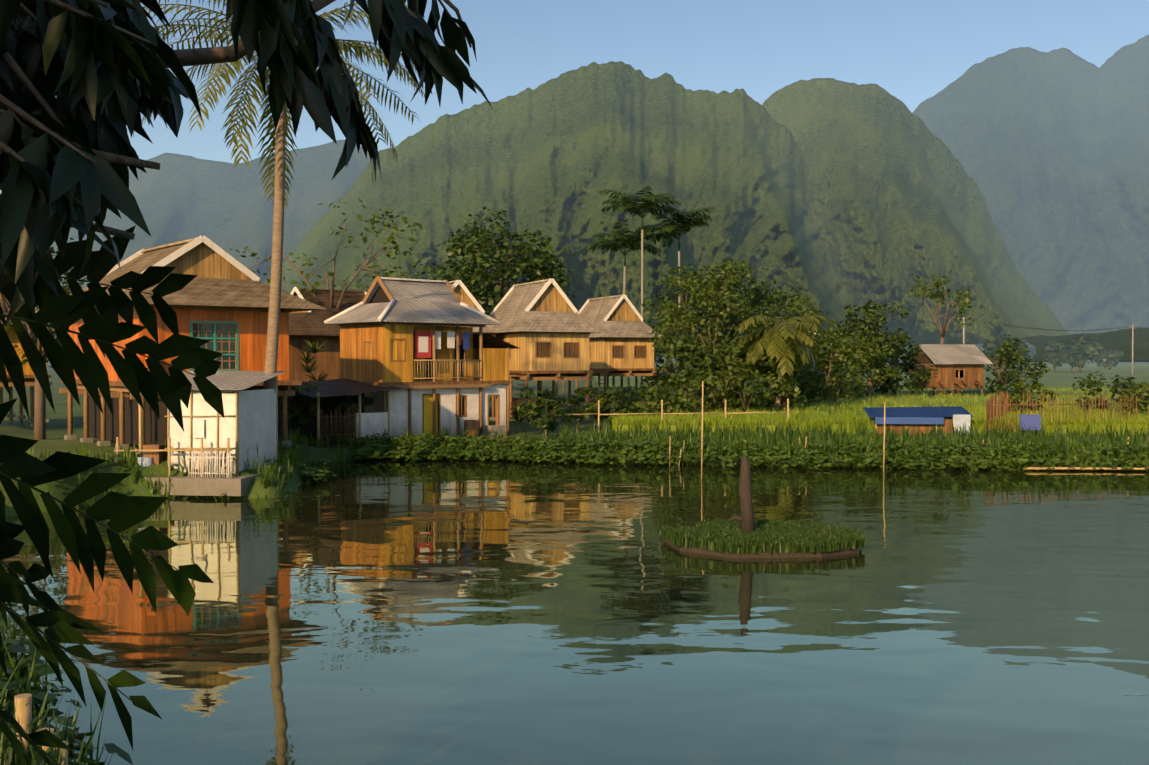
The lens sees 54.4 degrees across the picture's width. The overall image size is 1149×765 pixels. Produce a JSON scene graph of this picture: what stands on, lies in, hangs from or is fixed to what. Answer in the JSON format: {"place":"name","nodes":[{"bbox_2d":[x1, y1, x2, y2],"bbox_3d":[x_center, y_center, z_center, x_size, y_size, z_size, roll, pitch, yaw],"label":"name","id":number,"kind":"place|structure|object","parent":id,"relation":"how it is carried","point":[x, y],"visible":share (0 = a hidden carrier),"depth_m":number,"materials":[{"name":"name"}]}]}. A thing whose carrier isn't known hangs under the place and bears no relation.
{"place":"outdoors","nodes":[
{"label":"outdoors","id":0,"kind":"place"},
{"bbox_2d":[35,140,371,337],"bbox_3d":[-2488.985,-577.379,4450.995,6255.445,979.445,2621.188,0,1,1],"label":"mountain","id":1,"kind":"structure","parent":0,"point":[225,206],"depth_m":4506.69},
{"bbox_2d":[47,61,863,359],"bbox_3d":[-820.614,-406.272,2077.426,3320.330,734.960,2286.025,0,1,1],"label":"mountain massif","id":2,"kind":"structure","parent":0,"point":[554,157],"depth_m":2083.34,"materials":[{"name":"green plant"}]},
{"bbox_2d":[1,461,1051,637],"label":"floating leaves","id":3,"kind":"object","parent":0,"point":[497,463],"visible":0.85,"depth_m":39.95,"materials":[{"name":"green plant"}]},
{"bbox_2d":[47,340,1097,365],"bbox_3d":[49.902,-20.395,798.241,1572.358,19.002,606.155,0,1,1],"label":"mountain foot tree","id":4,"kind":"object","parent":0,"point":[1029,346],"depth_m":665.05,"materials":[{"name":"green plant"}]},
{"bbox_2d":[0,459,1148,764],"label":"pond water","id":5,"kind":"structure","parent":0,"point":[400,611],"depth_m":17.06,"materials":[{"name":"teal liquid"}]},
{"bbox_2d":[296,430,1148,481],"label":"water plants","id":6,"kind":"object","parent":5,"relation":"on","point":[317,474],"visible":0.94,"depth_m":42.22,"materials":[{"name":"green plant"}]},
{"bbox_2d":[664,456,859,557],"bbox_3d":[4.070,2.765,24.357,4.274,2.331,3.554,0,1,1],"label":"islet","id":7,"kind":"object","parent":5,"relation":"in","point":[746,518],"visible":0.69,"depth_m":24.29,"materials":[{"name":"brown wood"}]},
{"bbox_2d":[659,518,865,553],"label":"island grass","id":8,"kind":"structure","parent":7,"relation":"on","point":[787,536],"depth_m":23.56,"materials":[{"name":"green plant"}]},
{"bbox_2d":[0,361,1148,727],"bbox_3d":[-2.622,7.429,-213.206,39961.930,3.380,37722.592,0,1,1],"label":"ground","id":9,"kind":"structure","parent":0,"point":[56,427],"depth_m":42.78,"materials":[{"name":"green plant"}]},
{"bbox_2d":[0,294,51,425],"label":"house","id":10,"kind":"structure","parent":9,"relation":"on","point":[29,377],"depth_m":54.37,"materials":[{"name":"brown wood"}]},
{"bbox_2d":[14,693,67,764],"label":"bamboo posts","id":11,"kind":"object","parent":9,"relation":"on","point":[23,706],"visible":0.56,"depth_m":8.67,"materials":[{"name":"beige wood"}]},
{"bbox_2d":[0,227,88,439],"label":"tree","id":12,"kind":"object","parent":9,"relation":"on","point":[39,424],"visible":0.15,"depth_m":49.82,"materials":[{"name":"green plant"}]},
{"bbox_2d":[0,603,132,764],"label":"bank plants","id":13,"kind":"object","parent":9,"relation":"on","point":[39,697],"visible":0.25,"depth_m":11.17,"materials":[{"name":"green plant"}]},
{"bbox_2d":[0,607,133,764],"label":"bank grass","id":14,"kind":"structure","parent":9,"relation":"on","point":[11,754],"depth_m":9.15,"materials":[{"name":"green plant"}]},
{"bbox_2d":[0,225,224,764],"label":"foliage","id":15,"kind":"object","parent":9,"relation":"on","point":[63,312],"visible":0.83,"depth_m":4.81,"materials":[{"name":"green plant"}]},
{"bbox_2d":[35,235,325,453],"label":"orange house","id":16,"kind":"structure","parent":9,"relation":"on","point":[220,302],"depth_m":38.68,"materials":[{"name":"brown wood"}]},
{"bbox_2d":[114,371,291,496],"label":"shack","id":17,"kind":"structure","parent":9,"relation":"on","point":[209,434],"depth_m":32.95,"materials":[{"name":"white paint"}]},
{"bbox_2d":[28,426,437,508],"bbox_3d":[-10.266,2.691,38.170,6.499,2.364,18.410,0,1,14],"label":"grass bank","id":18,"kind":"object","parent":9,"relation":"on","point":[292,460],"visible":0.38,"depth_m":33.22,"materials":[{"name":"green plant"}]},
{"bbox_2d":[35,433,435,508],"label":"bank plants","id":19,"kind":"object","parent":9,"relation":"on","point":[176,465],"visible":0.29,"depth_m":33.42,"materials":[{"name":"green plant"}]},
{"bbox_2d":[0,0,494,325],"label":"tree canopy","id":20,"kind":"object","parent":9,"relation":"on","point":[84,84],"visible":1,"depth_m":3.60,"materials":[{"name":"green plant"}]},
{"bbox_2d":[139,0,428,394],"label":"tall coconut palm","id":21,"kind":"object","parent":9,"relation":"on","point":[279,135],"visible":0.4,"depth_m":35.54,"materials":[{"name":"green plant"}]},
{"bbox_2d":[68,263,509,310],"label":"trees","id":22,"kind":"object","parent":9,"relation":"on","point":[485,303],"visible":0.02,"depth_m":87.85,"materials":[{"name":"green plant"}]},
{"bbox_2d":[278,384,322,443],"bbox_3d":[-11.534,1.509,46.848,2.082,2.927,2.105,0,1,1],"label":"bush","id":23,"kind":"object","parent":9,"relation":"on","point":[311,411],"visible":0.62,"depth_m":46.37,"materials":[{"name":"green plant"}]},
{"bbox_2d":[298,340,329,381],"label":"plant","id":24,"kind":"object","parent":9,"relation":"on","point":[314,350],"visible":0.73,"depth_m":50.68,"materials":[{"name":"green plant"}]},
{"bbox_2d":[229,198,422,312],"bbox_3d":[-14.029,-3.560,61.521,11.331,12.491,8.935,0,1,1],"label":"sparse tree","id":25,"kind":"object","parent":9,"relation":"on","point":[394,229],"visible":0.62,"depth_m":61.00,"materials":[{"name":"green plant"}]},
{"bbox_2d":[289,287,366,381],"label":"house","id":26,"kind":"structure","parent":9,"relation":"on","point":[311,327],"depth_m":59.82,"materials":[{"name":"brown wood"}]},
{"bbox_2d":[338,394,374,440],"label":"bush","id":27,"kind":"object","parent":9,"relation":"on","point":[350,401],"visible":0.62,"depth_m":46.98,"materials":[{"name":"green plant"}]},
{"bbox_2d":[278,276,518,447],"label":"house","id":28,"kind":"structure","parent":9,"relation":"on","point":[411,360],"depth_m":49.92,"materials":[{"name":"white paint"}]},
{"bbox_2d":[448,280,507,419],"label":"house","id":29,"kind":"structure","parent":9,"relation":"on","point":[464,294],"depth_m":65.65,"materials":[{"name":"white wood"}]},
{"bbox_2d":[408,207,575,384],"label":"tree","id":30,"kind":"object","parent":9,"relation":"on","point":[532,264],"visible":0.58,"depth_m":84.93,"materials":[{"name":"green plant"}]},
{"bbox_2d":[513,386,561,432],"bbox_3d":[-1.784,1.519,53.592,2.438,2.650,2.037,0,1,1],"label":"bush","id":31,"kind":"object","parent":9,"relation":"on","point":[547,393],"visible":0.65,"depth_m":53.65,"materials":[{"name":"green plant"}]},
{"bbox_2d":[522,397,565,434],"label":"bush","id":32,"kind":"object","parent":9,"relation":"on","point":[539,419],"visible":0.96,"depth_m":49.20,"materials":[{"name":"green plant"}]},
{"bbox_2d":[490,278,600,422],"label":"house","id":33,"kind":"structure","parent":9,"relation":"on","point":[546,326],"depth_m":64.27,"materials":[{"name":"brown wood"}]},
{"bbox_2d":[556,385,611,431],"bbox_3d":[0.431,1.470,54.809,2.657,2.695,2.410,1,1,29],"label":"bush","id":34,"kind":"object","parent":9,"relation":"on","point":[578,399],"visible":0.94,"depth_m":54.56,"materials":[{"name":"green plant"}]},
{"bbox_2d":[562,295,660,409],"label":"house","id":35,"kind":"structure","parent":9,"relation":"on","point":[617,321],"depth_m":80.15,"materials":[{"name":"brown wood"}]},
{"bbox_2d":[590,385,637,420],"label":"bush","id":36,"kind":"object","parent":9,"relation":"on","point":[615,393],"visible":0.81,"depth_m":55.35,"materials":[{"name":"green plant"}]},
{"bbox_2d":[355,428,1148,470],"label":"bank grass","id":37,"kind":"structure","parent":9,"relation":"on","point":[751,437],"depth_m":43.60,"materials":[{"name":"green plant"}]},
{"bbox_2d":[365,417,1148,469],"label":"bank weeds","id":38,"kind":"object","parent":9,"relation":"on","point":[960,436],"visible":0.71,"depth_m":45.05,"materials":[{"name":"green plant"}]},
{"bbox_2d":[735,315,841,410],"bbox_3d":[12.077,-0.630,63.126,6.321,6.361,6.227,0,1,1],"label":"palm tree","id":39,"kind":"object","parent":9,"relation":"on","point":[787,332],"visible":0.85,"depth_m":62.23,"materials":[{"name":"green plant"}]},
{"bbox_2d":[790,324,854,395],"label":"tree","id":40,"kind":"object","parent":9,"relation":"on","point":[822,357],"visible":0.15,"depth_m":80.09,"materials":[{"name":"green plant"}]},
{"bbox_2d":[817,323,868,383],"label":"tree","id":41,"kind":"object","parent":9,"relation":"on","point":[832,330],"depth_m":99.40,"materials":[{"name":"green plant"}]},
{"bbox_2d":[545,381,1148,478],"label":"bamboo fences and stakes","id":42,"kind":"object","parent":9,"relation":"on","point":[1031,422],"visible":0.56,"depth_m":49.94,"materials":[{"name":"brown wood"}]},
{"bbox_2d":[595,362,1148,436],"bbox_3d":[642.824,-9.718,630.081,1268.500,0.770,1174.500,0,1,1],"label":"rice field","id":43,"kind":"structure","parent":9,"relation":"on","point":[1063,376],"depth_m":128.86,"materials":[{"name":"green plant"}]},
{"bbox_2d":[582,219,669,385],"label":"tree","id":44,"kind":"object","parent":43,"relation":"on","point":[623,240],"visible":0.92,"depth_m":98.78,"materials":[{"name":"green plant"}]},
{"bbox_2d":[599,186,682,391],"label":"tree","id":45,"kind":"object","parent":43,"relation":"on","point":[646,206],"visible":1,"depth_m":94.72,"materials":[{"name":"green plant"}]},
{"bbox_2d":[618,383,673,417],"bbox_3d":[3.522,1.408,56.796,2.757,2.753,2.775,1,1,36],"label":"bush","id":46,"kind":"object","parent":43,"relation":"on","point":[649,392],"visible":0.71,"depth_m":56.51,"materials":[{"name":"green plant"}]},
{"bbox_2d":[634,207,716,374],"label":"tree","id":47,"kind":"object","parent":43,"relation":"on","point":[670,228],"visible":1,"depth_m":96.84,"materials":[{"name":"green plant"}]},
{"bbox_2d":[643,303,707,380],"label":"tree","id":48,"kind":"object","parent":43,"relation":"on","point":[657,354],"visible":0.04,"depth_m":91.40,"materials":[{"name":"green plant"}]},
{"bbox_2d":[639,329,727,410],"bbox_3d":[6.195,-0.218,63.876,4.475,5.745,5.210,1,1,29],"label":"thicket tree","id":49,"kind":"object","parent":43,"relation":"on","point":[661,377],"visible":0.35,"depth_m":62.49,"materials":[{"name":"green plant"}]},
{"bbox_2d":[660,365,723,414],"bbox_3d":[5.898,0.918,57.717,3.593,3.679,3.089,-1,2,-43],"label":"bush","id":50,"kind":"object","parent":43,"relation":"on","point":[674,393],"visible":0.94,"depth_m":57.53,"materials":[{"name":"green plant"}]},
{"bbox_2d":[643,270,743,347],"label":"tree","id":51,"kind":"object","parent":43,"relation":"on","point":[676,295],"visible":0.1,"depth_m":99.79,"materials":[{"name":"green plant"}]},
{"bbox_2d":[641,257,772,371],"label":"tree","id":52,"kind":"object","parent":43,"relation":"on","point":[715,294],"visible":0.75,"depth_m":68.47,"materials":[{"name":"green plant"}]},
{"bbox_2d":[674,339,765,410],"bbox_3d":[8.088,0.096,62.526,5.631,5.136,5.172,0,1,1],"label":"thicket tree","id":53,"kind":"object","parent":43,"relation":"on","point":[719,400],"visible":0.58,"depth_m":62.43,"materials":[{"name":"green plant"}]},
{"bbox_2d":[717,376,776,411],"bbox_3d":[9.432,1.176,59.780,2.564,3.077,3.571,-1,1,-27],"label":"bush","id":54,"kind":"object","parent":43,"relation":"on","point":[757,385],"visible":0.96,"depth_m":59.93,"materials":[{"name":"green plant"}]},
{"bbox_2d":[686,276,810,367],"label":"tree","id":55,"kind":"object","parent":43,"relation":"on","point":[762,300],"visible":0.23,"depth_m":72.52,"materials":[{"name":"green plant"}]},
{"bbox_2d":[703,321,802,411],"bbox_3d":[10.196,-0.477,64.674,5.966,6.225,6.198,0,1,1],"label":"thicket tree","id":56,"kind":"object","parent":43,"relation":"on","point":[773,380],"visible":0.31,"depth_m":63.22,"materials":[{"name":"green plant"}]},
{"bbox_2d":[757,361,808,408],"bbox_3d":[11.739,0.696,63.828,3.454,3.859,3.467,1,1,33],"label":"bush","id":57,"kind":"object","parent":43,"relation":"on","point":[795,402],"visible":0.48,"depth_m":63.34,"materials":[{"name":"green plant"}]},
{"bbox_2d":[744,290,838,376],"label":"tree","id":58,"kind":"object","parent":43,"relation":"on","point":[803,311],"visible":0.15,"depth_m":78.65,"materials":[{"name":"green plant"}]},
{"bbox_2d":[756,340,831,406],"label":"thicket tree","id":59,"kind":"object","parent":43,"relation":"on","point":[806,376],"visible":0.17,"depth_m":68.08,"materials":[{"name":"green plant"}]},
{"bbox_2d":[786,332,865,401],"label":"thicket tree","id":60,"kind":"object","parent":43,"relation":"on","point":[846,351],"visible":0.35,"depth_m":76.36,"materials":[{"name":"green plant"}]},
{"bbox_2d":[805,362,866,405],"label":"bush","id":61,"kind":"object","parent":43,"relation":"on","point":[821,391],"visible":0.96,"depth_m":68.96,"materials":[{"name":"green plant"}]},
{"bbox_2d":[826,333,899,397],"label":"tree","id":62,"kind":"object","parent":43,"relation":"on","point":[869,347],"visible":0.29,"depth_m":82.38,"materials":[{"name":"green plant"}]},
{"bbox_2d":[909,271,982,394],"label":"tree","id":63,"kind":"object","parent":43,"relation":"on","point":[936,295],"visible":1,"depth_m":107.86,"materials":[{"name":"green plant"}]},
{"bbox_2d":[980,337,1049,395],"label":"tree","id":64,"kind":"object","parent":43,"relation":"on","point":[1003,350],"visible":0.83,"depth_m":102.50,"materials":[{"name":"green plant"}]},
{"bbox_2d":[1003,378,1055,413],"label":"bush","id":65,"kind":"object","parent":43,"relation":"on","point":[1033,385],"visible":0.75,"depth_m":59.36,"materials":[{"name":"green plant"}]},
{"bbox_2d":[958,316,1148,375],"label":"utility poles","id":66,"kind":"object","parent":43,"relation":"on","point":[1132,326],"visible":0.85,"depth_m":177.04,"materials":[{"name":"wood"}]},
{"bbox_2d":[1069,371,1136,411],"bbox_3d":[29.055,1.022,61.254,3.398,3.328,3.244,1,1,33],"label":"bush","id":67,"kind":"object","parent":43,"relation":"on","point":[1116,390],"visible":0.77,"depth_m":61.04,"materials":[{"name":"green plant"}]},
{"bbox_2d":[1122,381,1148,414],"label":"bush","id":68,"kind":"object","parent":43,"relation":"on","point":[1143,398],"visible":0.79,"depth_m":57.10,"materials":[{"name":"green plant"}]},
{"bbox_2d":[837,300,911,396],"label":"round tree","id":69,"kind":"object","parent":9,"relation":"on","point":[873,315],"visible":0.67,"depth_m":86.52,"materials":[{"name":"green plant"}]},
{"bbox_2d":[601,386,1148,435],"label":"rice blades","id":70,"kind":"object","parent":9,"relation":"on","point":[849,418],"visible":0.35,"depth_m":55.32,"materials":[{"name":"green plant"}]},
{"bbox_2d":[865,341,938,396],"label":"thicket tree","id":71,"kind":"object","parent":9,"relation":"on","point":[890,381],"visible":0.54,"depth_m":91.12,"materials":[{"name":"green plant"}]},
{"bbox_2d":[863,406,973,438],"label":"shed","id":72,"kind":"structure","parent":9,"relation":"on","point":[922,418],"depth_m":49.81,"materials":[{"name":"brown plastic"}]},
{"bbox_2d":[902,344,992,395],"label":"field hut","id":73,"kind":"object","parent":9,"relation":"on","point":[958,366],"visible":0.67,"depth_m":95.93,"materials":[{"name":"brown wood"}]},
{"bbox_2d":[0,0,1148,193],"label":"sky","id":74,"kind":"structure","parent":0,"point":[913,50],"materials":[{"name":"blue"}]},
{"bbox_2d":[762,78,1070,345],"bbox_3d":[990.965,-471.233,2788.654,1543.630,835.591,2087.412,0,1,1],"label":"mountain massif","id":75,"kind":"structure","parent":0,"point":[898,203],"depth_m":2551.27,"materials":[{"name":"green plant"}]},
{"bbox_2d":[888,328,1148,361],"bbox_3d":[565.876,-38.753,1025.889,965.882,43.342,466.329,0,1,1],"label":"hills","id":76,"kind":"structure","parent":0,"point":[1119,340],"depth_m":1007.11,"materials":[{"name":"green plant"}]},
{"bbox_2d":[913,35,1148,333],"bbox_3d":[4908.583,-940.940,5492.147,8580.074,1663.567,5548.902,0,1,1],"label":"mountain massif","id":77,"kind":"structure","parent":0,"point":[1049,151],"depth_m":4145.83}
]}

